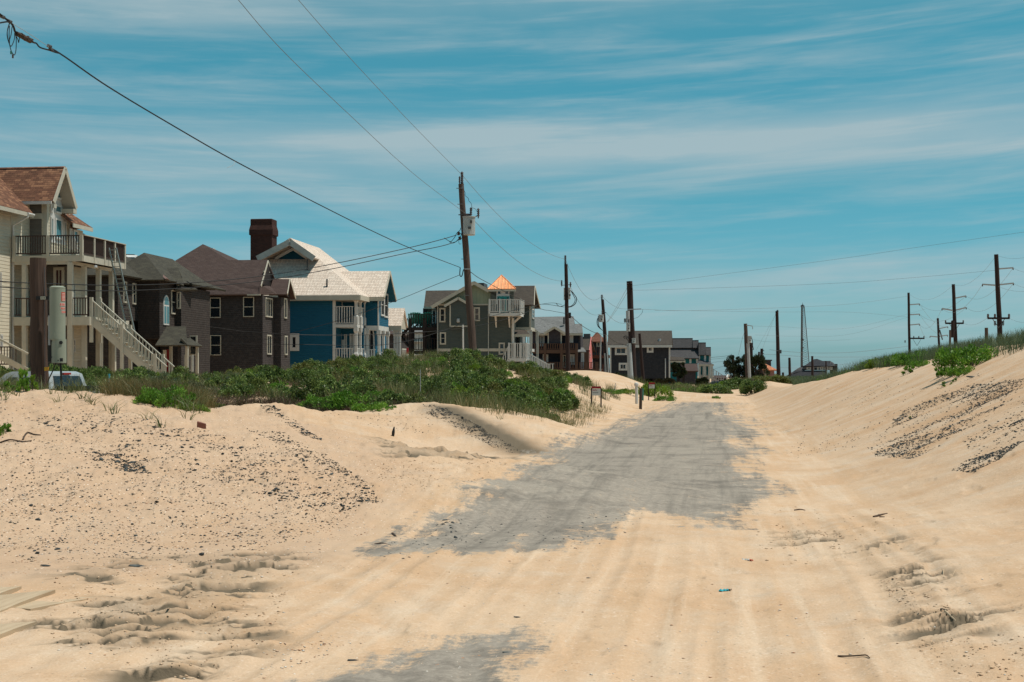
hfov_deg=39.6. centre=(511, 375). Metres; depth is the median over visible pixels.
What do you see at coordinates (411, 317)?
adirondack chair
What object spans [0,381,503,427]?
mound grass
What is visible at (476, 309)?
window
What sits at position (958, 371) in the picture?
shrub
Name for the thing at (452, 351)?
shrub
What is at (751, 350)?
utility pole
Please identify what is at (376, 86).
power line
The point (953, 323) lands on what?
transmission pole
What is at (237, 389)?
shrub
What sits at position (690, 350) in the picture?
row house
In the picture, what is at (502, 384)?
shrub
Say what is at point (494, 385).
shrub
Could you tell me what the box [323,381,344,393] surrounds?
shrub
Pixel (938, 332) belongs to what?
transmission pole
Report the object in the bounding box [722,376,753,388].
shrub
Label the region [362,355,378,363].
shrub
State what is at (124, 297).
window
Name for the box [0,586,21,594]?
broken board
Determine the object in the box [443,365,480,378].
shrub
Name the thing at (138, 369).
shrub
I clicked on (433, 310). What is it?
window
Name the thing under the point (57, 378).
pickup truck
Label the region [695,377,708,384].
shrub
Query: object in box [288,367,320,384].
shrub
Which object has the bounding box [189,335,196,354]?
window
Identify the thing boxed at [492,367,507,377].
shrub
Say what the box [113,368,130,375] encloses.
shrub
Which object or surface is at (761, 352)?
utility pole
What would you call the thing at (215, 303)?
window
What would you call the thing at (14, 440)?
driftwood stick
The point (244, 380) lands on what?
shrub
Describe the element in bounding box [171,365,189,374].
shrub
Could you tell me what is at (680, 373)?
pine tree
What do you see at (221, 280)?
service cable
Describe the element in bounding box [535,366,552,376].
shrub
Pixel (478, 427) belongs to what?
gravel
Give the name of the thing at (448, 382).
shrub
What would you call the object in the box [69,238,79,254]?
deck chair
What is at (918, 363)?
shrub
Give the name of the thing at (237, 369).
shrub
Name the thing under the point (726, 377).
house
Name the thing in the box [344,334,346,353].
window
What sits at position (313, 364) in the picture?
shrub
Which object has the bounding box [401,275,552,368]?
beach house
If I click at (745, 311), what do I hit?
power line
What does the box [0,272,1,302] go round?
window
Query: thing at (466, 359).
shrub
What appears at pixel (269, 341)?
window
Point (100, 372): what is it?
shrub
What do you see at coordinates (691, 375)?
garage
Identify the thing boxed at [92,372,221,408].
mound grass
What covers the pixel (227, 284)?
service cable
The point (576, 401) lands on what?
shrub
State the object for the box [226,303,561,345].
service cable
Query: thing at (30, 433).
driftwood stick
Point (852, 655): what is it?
driftwood stick
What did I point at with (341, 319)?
service cable
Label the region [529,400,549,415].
shrub
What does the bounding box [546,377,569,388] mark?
shrub
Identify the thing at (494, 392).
shrub
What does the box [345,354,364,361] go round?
shrub
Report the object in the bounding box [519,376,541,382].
shrub
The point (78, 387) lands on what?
mound grass
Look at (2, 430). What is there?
shrub
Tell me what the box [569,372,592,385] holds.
shrub
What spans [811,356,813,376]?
utility pole
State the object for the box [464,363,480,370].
shrub
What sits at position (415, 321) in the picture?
adirondack chair
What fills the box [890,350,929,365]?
shrub
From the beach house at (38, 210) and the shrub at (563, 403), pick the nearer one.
the shrub at (563, 403)
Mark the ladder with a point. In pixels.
(119, 295)
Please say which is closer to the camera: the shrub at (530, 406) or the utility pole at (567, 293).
the shrub at (530, 406)
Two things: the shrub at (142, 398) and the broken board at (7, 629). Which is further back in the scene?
the shrub at (142, 398)
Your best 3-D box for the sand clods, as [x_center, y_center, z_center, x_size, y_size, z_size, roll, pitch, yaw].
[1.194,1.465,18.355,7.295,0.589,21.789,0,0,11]
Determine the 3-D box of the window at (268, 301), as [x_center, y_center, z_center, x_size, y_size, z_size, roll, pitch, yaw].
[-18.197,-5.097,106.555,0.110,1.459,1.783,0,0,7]
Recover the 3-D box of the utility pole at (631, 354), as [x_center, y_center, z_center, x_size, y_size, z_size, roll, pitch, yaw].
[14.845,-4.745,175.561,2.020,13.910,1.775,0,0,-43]
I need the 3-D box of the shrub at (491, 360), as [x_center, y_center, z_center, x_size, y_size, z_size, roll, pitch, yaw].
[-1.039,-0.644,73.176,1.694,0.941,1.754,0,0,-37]
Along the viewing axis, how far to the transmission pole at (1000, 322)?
149.79 m
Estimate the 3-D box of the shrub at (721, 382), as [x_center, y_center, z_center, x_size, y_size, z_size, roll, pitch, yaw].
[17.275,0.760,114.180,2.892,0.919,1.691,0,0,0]
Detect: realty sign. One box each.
[591,386,601,407]
[648,382,654,399]
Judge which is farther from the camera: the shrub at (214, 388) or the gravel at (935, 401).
the shrub at (214, 388)
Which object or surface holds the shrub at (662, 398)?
on the sand
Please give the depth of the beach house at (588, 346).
228.40 m
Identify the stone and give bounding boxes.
[129,564,143,566]
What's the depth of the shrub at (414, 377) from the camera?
53.35 m
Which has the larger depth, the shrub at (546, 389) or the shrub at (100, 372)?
the shrub at (100, 372)
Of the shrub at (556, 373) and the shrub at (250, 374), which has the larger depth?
the shrub at (556, 373)
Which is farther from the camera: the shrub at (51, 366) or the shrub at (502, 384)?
the shrub at (51, 366)
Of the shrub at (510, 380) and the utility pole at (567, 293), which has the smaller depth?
the shrub at (510, 380)
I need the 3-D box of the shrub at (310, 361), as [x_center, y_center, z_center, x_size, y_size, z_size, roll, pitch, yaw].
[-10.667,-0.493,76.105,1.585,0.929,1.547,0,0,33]
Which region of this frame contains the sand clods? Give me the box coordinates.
[50,458,1023,679]
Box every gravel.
[0,373,1023,563]
[867,378,1023,471]
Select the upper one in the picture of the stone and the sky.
the sky
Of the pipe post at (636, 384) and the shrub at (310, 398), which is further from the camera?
the pipe post at (636, 384)
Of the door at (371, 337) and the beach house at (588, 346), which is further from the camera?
the beach house at (588, 346)
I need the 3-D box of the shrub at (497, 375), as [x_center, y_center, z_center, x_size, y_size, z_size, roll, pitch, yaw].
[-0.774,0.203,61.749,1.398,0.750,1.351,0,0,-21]
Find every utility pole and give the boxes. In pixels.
[29,257,48,389]
[446,172,479,351]
[561,255,576,370]
[597,295,609,372]
[623,281,642,378]
[638,333,644,382]
[744,324,753,378]
[750,343,752,367]
[759,349,763,372]
[775,310,781,374]
[788,358,790,376]
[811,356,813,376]
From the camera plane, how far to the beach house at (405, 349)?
190.29 m
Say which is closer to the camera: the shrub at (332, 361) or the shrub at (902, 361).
the shrub at (902, 361)
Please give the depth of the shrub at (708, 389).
106.43 m
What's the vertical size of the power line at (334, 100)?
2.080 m
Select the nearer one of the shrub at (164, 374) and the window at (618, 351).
the shrub at (164, 374)
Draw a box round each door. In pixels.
[53,267,64,286]
[166,349,168,372]
[350,334,354,357]
[369,331,374,356]
[500,296,505,312]
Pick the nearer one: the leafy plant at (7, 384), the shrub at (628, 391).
the leafy plant at (7, 384)
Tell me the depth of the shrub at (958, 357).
37.03 m
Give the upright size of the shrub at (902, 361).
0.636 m
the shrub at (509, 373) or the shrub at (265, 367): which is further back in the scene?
the shrub at (509, 373)
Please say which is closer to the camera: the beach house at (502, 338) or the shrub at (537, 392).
the shrub at (537, 392)
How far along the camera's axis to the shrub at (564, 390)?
56.49 m
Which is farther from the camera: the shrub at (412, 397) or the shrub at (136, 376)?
the shrub at (136, 376)
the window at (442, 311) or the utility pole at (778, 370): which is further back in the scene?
the utility pole at (778, 370)
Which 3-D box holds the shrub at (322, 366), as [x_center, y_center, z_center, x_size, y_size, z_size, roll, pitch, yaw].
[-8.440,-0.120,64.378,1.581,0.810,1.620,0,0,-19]
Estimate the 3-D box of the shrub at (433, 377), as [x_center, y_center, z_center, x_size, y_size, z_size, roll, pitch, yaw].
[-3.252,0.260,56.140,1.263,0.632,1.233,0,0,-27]
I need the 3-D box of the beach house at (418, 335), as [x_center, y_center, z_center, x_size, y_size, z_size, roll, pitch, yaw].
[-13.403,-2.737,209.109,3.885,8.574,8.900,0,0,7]
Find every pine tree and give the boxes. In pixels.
[670,361,687,381]
[723,354,752,378]
[741,354,769,378]
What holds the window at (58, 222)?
in the beach house at (38, 210)
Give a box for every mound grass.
[0,369,225,413]
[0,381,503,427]
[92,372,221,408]
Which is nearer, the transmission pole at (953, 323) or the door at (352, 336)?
the door at (352, 336)
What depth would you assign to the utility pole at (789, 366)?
239.82 m
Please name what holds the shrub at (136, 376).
on the sand
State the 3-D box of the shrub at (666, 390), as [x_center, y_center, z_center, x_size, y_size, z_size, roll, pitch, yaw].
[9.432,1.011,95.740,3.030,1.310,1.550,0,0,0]
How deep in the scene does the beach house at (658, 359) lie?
212.57 m
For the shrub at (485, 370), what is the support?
on the sand
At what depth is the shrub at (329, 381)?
49.61 m
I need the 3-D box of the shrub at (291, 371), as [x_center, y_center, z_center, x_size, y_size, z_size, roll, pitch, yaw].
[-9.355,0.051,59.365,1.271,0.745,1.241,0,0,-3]
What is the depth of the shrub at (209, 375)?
57.52 m
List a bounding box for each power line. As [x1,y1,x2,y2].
[238,0,465,213]
[299,1,461,174]
[463,176,562,258]
[480,227,556,280]
[634,232,1021,285]
[646,296,905,310]
[662,270,993,289]
[668,310,902,316]
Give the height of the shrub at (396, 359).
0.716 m
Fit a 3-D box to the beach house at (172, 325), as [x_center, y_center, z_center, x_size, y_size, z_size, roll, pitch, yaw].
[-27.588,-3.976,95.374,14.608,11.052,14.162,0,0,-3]
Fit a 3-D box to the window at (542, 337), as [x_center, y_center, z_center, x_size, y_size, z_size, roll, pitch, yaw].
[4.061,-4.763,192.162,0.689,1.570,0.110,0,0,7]
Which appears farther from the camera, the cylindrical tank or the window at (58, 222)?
the window at (58, 222)
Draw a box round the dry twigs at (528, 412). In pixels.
[473,395,610,426]
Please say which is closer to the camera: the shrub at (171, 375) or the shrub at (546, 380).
the shrub at (171, 375)
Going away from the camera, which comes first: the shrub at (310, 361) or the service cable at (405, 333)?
the shrub at (310, 361)
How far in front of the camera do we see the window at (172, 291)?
94.29 m
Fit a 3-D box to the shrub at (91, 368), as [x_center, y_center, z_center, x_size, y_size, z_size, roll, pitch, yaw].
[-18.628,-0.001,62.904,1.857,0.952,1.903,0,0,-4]
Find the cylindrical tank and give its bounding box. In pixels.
[46,286,66,390]
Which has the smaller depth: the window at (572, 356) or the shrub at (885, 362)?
the shrub at (885, 362)
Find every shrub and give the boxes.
[0,427,4,435]
[49,363,73,370]
[71,367,94,381]
[77,365,110,371]
[84,366,112,378]
[90,372,116,382]
[95,373,144,385]
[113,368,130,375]
[113,372,150,381]
[115,367,153,374]
[129,365,155,376]
[130,372,148,379]
[130,385,178,407]
[144,384,195,405]
[147,370,168,378]
[167,372,199,385]
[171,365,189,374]
[177,402,210,411]
[201,370,232,381]
[202,375,229,387]
[203,384,232,395]
[216,383,255,399]
[221,366,245,374]
[227,371,267,385]
[227,377,259,389]
[241,376,271,395]
[252,365,290,384]
[253,364,271,372]
[267,379,288,389]
[269,383,290,395]
[285,376,331,401]
[287,368,294,374]
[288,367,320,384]
[291,362,318,370]
[295,358,322,366]
[297,393,328,406]
[298,362,319,366]
[310,364,334,369]
[311,389,375,409]
[315,368,339,375]
[317,373,349,386]
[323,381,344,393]
[326,356,347,364]
[330,359,347,367]
[335,377,377,395]
[343,367,374,382]
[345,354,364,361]
[345,358,360,365]
[349,401,396,411]
[356,361,375,368]
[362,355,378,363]
[363,368,390,381]
[364,377,393,389]
[369,358,391,370]
[375,348,397,359]
[376,388,407,405]
[384,374,416,391]
[385,363,414,373]
[387,356,404,364]
[388,372,423,387]
[401,393,432,403]
[408,361,424,371]
[412,378,431,392]
[418,378,451,396]
[422,375,439,380]
[429,356,447,362]
[435,361,446,370]
[440,364,469,375]
[440,372,466,381]
[443,347,464,359]
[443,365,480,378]
[443,379,455,387]
[445,361,466,369]
[445,377,493,399]
[445,384,486,400]
[450,352,486,366]
[452,388,488,404]
[455,371,501,390]
[464,348,481,359]
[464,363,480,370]
[473,365,495,376]
[479,355,507,368]
[480,386,500,397]
[482,353,501,363]
[487,372,505,380]
[487,381,503,391]
[489,376,513,388]
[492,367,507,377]
[496,391,537,405]
[501,369,513,376]
[503,378,529,383]
[503,398,544,415]
[508,362,521,370]
[510,382,544,394]
[514,362,539,376]
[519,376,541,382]
[522,360,538,369]
[529,381,553,394]
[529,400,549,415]
[530,395,549,408]
[532,377,565,391]
[534,391,549,402]
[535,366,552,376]
[537,390,572,411]
[545,369,567,379]
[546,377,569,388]
[548,387,574,397]
[560,391,579,409]
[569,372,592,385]
[569,375,586,385]
[603,388,625,394]
[619,388,638,394]
[631,382,673,396]
[652,394,676,400]
[654,377,675,384]
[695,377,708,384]
[697,384,733,393]
[710,380,739,386]
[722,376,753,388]
[739,379,767,394]
[752,375,782,382]
[758,374,793,383]
[864,357,884,368]
[881,355,892,366]
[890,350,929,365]
[894,351,924,365]
[910,359,929,367]
[932,343,998,368]
[944,365,974,377]
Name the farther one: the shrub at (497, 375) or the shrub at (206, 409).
the shrub at (497, 375)
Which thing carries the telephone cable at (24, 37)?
attached to the utility pole at (467, 228)
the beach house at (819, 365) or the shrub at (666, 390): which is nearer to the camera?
the shrub at (666, 390)
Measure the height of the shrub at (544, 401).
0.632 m
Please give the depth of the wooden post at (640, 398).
69.94 m
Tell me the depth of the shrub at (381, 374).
56.33 m
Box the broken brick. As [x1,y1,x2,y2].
[197,421,205,428]
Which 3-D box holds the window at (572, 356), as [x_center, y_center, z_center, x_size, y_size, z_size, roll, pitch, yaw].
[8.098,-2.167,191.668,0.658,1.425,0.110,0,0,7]
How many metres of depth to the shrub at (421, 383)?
48.24 m
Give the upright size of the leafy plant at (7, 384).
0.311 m
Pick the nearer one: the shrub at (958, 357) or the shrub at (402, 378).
the shrub at (958, 357)
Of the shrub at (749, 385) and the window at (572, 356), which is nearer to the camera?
the shrub at (749, 385)
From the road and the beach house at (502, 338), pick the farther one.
the beach house at (502, 338)
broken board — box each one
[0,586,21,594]
[0,590,54,611]
[0,621,35,638]
[15,597,91,610]
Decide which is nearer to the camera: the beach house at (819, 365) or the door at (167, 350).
the door at (167, 350)
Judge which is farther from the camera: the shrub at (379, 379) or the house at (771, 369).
the house at (771, 369)
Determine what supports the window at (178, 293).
in the beach house at (172, 325)
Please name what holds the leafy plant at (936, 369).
on the sand
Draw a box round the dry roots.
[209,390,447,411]
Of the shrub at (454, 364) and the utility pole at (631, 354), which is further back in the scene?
the utility pole at (631, 354)
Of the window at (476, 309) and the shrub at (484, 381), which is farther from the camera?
the window at (476, 309)
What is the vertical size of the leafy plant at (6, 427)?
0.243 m
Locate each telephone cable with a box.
[0,13,459,267]
[471,272,565,313]
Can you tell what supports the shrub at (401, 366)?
on the sand
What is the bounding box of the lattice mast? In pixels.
[801,303,808,365]
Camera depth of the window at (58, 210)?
79.88 m
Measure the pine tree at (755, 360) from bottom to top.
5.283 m
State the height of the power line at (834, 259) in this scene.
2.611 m
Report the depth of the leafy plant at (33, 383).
24.77 m
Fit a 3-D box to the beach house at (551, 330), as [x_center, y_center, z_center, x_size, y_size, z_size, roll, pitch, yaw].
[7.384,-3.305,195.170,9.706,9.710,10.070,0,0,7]
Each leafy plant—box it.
[0,423,11,431]
[3,381,16,391]
[15,367,29,391]
[29,374,38,389]
[901,365,914,374]
[934,367,942,377]
[938,364,956,377]
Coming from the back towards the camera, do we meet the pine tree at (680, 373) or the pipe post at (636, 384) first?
the pine tree at (680, 373)
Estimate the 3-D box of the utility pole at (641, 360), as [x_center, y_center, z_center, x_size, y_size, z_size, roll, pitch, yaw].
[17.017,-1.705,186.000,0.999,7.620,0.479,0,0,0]
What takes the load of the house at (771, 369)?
on the sand
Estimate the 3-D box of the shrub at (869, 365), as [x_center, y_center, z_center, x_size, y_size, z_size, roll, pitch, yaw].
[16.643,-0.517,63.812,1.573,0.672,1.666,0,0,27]
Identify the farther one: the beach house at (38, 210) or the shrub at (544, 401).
the beach house at (38, 210)
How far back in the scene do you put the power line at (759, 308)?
228.98 m
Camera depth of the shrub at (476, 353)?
77.60 m
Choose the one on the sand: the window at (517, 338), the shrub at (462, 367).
the shrub at (462, 367)
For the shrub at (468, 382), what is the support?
on the sand
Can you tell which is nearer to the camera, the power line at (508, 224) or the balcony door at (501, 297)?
the power line at (508, 224)
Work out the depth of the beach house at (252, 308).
105.49 m
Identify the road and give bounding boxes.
[259,398,816,681]
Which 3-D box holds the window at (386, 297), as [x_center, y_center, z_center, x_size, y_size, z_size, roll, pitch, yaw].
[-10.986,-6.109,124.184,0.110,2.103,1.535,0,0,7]
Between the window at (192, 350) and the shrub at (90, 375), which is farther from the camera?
the window at (192, 350)
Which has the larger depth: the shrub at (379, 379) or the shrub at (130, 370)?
the shrub at (130, 370)
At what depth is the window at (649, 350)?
212.27 m
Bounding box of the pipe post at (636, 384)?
[634,382,638,403]
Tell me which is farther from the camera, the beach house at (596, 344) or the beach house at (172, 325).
the beach house at (596, 344)
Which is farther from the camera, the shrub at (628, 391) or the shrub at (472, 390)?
the shrub at (628, 391)
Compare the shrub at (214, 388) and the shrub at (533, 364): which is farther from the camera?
the shrub at (533, 364)
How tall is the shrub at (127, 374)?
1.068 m
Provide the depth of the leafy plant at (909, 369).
44.89 m
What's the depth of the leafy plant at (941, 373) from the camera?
37.98 m
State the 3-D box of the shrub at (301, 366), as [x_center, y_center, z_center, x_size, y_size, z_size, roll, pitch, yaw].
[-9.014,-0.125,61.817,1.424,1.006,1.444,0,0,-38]
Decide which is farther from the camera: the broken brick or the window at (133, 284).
the window at (133, 284)
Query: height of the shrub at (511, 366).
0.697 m
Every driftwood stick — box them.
[0,439,31,442]
[22,432,40,439]
[838,654,869,657]
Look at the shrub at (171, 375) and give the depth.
55.61 m
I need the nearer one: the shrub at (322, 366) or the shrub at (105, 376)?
the shrub at (105, 376)
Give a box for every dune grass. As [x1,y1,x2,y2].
[82,348,620,425]
[530,366,774,395]
[785,326,1023,384]
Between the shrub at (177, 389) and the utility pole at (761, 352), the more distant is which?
the utility pole at (761, 352)
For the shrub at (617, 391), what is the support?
on the sand
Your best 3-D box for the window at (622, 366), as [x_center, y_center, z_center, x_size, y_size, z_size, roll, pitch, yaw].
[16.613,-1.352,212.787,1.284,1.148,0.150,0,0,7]
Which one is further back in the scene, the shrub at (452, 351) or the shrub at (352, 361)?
the shrub at (452, 351)
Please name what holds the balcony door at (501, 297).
in the beach house at (502, 338)
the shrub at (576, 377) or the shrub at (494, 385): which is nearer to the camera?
the shrub at (494, 385)
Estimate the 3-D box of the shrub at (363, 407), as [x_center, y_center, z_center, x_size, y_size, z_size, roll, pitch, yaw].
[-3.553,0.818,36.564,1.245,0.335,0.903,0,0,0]
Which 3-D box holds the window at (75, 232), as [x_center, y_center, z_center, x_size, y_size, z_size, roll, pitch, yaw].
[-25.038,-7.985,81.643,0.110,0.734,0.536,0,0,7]
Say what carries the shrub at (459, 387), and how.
on the sand
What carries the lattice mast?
on the sand
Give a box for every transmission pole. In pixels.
[904,293,924,351]
[930,318,947,344]
[942,284,966,343]
[982,254,1013,337]
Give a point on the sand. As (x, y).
(664, 623)
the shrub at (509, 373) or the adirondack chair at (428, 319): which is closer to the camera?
the shrub at (509, 373)
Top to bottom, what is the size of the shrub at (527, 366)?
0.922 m
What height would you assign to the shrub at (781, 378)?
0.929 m
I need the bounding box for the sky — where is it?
[0,0,1023,375]
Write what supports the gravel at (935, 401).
on the sand
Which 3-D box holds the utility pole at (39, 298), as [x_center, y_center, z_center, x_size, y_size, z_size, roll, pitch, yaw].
[-9.273,-0.564,27.977,0.445,3.500,0.408,0,0,0]
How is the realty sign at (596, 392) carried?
on the sand
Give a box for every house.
[0,166,174,373]
[83,233,225,375]
[137,244,295,375]
[249,219,407,367]
[389,331,408,356]
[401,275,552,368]
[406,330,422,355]
[528,316,598,371]
[583,334,595,368]
[592,332,609,371]
[608,331,685,383]
[670,338,724,383]
[714,374,729,380]
[764,360,775,376]
[787,359,837,376]
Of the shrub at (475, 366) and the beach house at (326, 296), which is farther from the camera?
the beach house at (326, 296)
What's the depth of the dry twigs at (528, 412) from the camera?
49.10 m
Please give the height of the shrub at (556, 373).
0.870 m
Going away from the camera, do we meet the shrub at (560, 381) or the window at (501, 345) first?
the shrub at (560, 381)
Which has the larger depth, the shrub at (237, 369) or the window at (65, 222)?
the window at (65, 222)
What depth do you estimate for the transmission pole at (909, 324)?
289.79 m
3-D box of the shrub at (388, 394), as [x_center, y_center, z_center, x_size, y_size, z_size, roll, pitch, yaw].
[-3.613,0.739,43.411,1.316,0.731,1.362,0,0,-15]
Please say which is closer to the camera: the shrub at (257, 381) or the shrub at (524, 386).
the shrub at (257, 381)
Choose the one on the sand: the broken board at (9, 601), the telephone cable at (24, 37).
the broken board at (9, 601)
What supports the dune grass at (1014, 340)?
on the sand
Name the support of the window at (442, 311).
in the beach house at (502, 338)
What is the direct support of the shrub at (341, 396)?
on the sand
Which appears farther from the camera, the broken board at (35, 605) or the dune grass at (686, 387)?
the dune grass at (686, 387)
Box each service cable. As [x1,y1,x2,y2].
[0,235,455,285]
[0,242,454,290]
[210,275,458,355]
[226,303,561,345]
[244,304,561,334]
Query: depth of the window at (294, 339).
118.58 m
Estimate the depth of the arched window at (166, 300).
93.08 m
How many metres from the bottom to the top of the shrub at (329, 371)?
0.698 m
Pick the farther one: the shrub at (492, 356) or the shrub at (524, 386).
the shrub at (492, 356)
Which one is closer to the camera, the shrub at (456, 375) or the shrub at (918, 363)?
the shrub at (918, 363)
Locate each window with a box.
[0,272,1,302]
[51,217,53,234]
[54,204,61,213]
[55,218,62,239]
[64,221,66,240]
[73,230,77,242]
[123,281,126,302]
[132,283,135,304]
[163,295,168,324]
[171,290,175,313]
[177,292,180,308]
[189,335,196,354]
[210,298,220,317]
[210,335,220,354]
[243,297,253,316]
[265,297,272,317]
[267,335,271,354]
[284,298,286,318]
[284,336,287,354]
[290,335,298,350]
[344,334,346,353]
[381,299,384,315]
[384,294,387,317]
[431,334,435,348]
[432,309,435,323]
[439,308,445,321]
[440,332,445,344]
[474,307,479,320]
[499,343,504,354]
[516,337,518,351]
[539,335,544,345]
[570,354,574,364]
[615,348,626,354]
[619,363,626,369]
[647,348,652,352]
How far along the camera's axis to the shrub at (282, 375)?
54.16 m
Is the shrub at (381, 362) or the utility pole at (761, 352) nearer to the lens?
the shrub at (381, 362)
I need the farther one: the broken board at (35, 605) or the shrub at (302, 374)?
the shrub at (302, 374)
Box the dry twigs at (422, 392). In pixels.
[89,353,609,423]
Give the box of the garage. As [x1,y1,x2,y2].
[680,364,697,383]
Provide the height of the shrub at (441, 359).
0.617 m
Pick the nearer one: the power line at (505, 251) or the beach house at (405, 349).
the power line at (505, 251)
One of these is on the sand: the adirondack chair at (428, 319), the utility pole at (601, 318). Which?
the utility pole at (601, 318)
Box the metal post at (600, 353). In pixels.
[599,335,600,370]
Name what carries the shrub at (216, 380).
on the sand
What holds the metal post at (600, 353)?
on the sand
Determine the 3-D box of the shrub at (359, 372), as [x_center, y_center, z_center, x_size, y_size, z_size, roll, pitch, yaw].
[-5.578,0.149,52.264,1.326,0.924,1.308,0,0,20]
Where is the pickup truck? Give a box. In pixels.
[0,371,99,392]
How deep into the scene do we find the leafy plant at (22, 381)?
24.42 m
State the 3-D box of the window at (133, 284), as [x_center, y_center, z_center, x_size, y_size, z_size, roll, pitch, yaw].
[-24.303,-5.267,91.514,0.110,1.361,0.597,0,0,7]
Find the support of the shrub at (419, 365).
on the sand
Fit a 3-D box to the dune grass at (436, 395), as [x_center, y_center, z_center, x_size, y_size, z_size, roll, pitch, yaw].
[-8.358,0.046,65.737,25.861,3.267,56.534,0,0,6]
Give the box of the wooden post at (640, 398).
[639,388,641,408]
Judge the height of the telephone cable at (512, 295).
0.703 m
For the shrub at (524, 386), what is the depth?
53.66 m
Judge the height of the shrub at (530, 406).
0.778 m
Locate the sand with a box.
[0,345,1023,681]
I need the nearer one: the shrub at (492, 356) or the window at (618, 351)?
the shrub at (492, 356)
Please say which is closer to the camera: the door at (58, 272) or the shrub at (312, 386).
the shrub at (312, 386)
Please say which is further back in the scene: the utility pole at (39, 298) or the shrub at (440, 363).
the shrub at (440, 363)
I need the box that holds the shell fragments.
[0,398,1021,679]
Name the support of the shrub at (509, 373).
on the sand
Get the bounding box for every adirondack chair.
[407,312,417,327]
[411,312,422,326]
[419,312,432,326]
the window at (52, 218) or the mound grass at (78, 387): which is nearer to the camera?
the mound grass at (78, 387)
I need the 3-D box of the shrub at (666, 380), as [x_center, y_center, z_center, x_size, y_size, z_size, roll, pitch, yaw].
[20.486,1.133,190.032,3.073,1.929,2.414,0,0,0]
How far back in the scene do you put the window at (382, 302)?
123.12 m
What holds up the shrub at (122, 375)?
on the sand
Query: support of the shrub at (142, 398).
on the sand
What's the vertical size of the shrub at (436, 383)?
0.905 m
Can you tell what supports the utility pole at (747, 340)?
on the sand
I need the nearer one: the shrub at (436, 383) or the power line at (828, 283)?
the shrub at (436, 383)
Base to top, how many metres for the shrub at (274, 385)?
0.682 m
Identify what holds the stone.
on the sand
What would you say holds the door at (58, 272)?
in the beach house at (38, 210)
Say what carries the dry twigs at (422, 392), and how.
on the sand
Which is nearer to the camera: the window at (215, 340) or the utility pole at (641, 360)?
the window at (215, 340)
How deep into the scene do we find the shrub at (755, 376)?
120.79 m
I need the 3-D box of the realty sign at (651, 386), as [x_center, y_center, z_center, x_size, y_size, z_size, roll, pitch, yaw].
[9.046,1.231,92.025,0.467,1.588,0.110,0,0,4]
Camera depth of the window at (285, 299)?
108.87 m
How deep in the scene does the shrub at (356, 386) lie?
46.41 m
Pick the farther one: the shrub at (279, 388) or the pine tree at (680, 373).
the pine tree at (680, 373)
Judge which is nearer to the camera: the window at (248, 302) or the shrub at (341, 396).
the shrub at (341, 396)
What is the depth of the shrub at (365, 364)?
69.44 m
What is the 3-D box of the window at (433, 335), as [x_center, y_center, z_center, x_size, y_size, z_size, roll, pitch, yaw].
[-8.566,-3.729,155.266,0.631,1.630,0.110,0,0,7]
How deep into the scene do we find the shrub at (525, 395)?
46.41 m
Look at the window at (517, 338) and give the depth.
152.93 m
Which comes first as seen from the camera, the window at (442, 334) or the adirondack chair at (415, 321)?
the window at (442, 334)
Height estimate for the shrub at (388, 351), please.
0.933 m
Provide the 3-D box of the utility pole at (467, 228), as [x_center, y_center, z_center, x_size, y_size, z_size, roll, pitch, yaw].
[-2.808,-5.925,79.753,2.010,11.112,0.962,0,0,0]
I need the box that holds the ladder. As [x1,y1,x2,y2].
[108,248,137,348]
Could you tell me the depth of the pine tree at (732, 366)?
239.45 m
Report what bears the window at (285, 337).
in the beach house at (252, 308)
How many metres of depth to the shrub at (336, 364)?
70.78 m

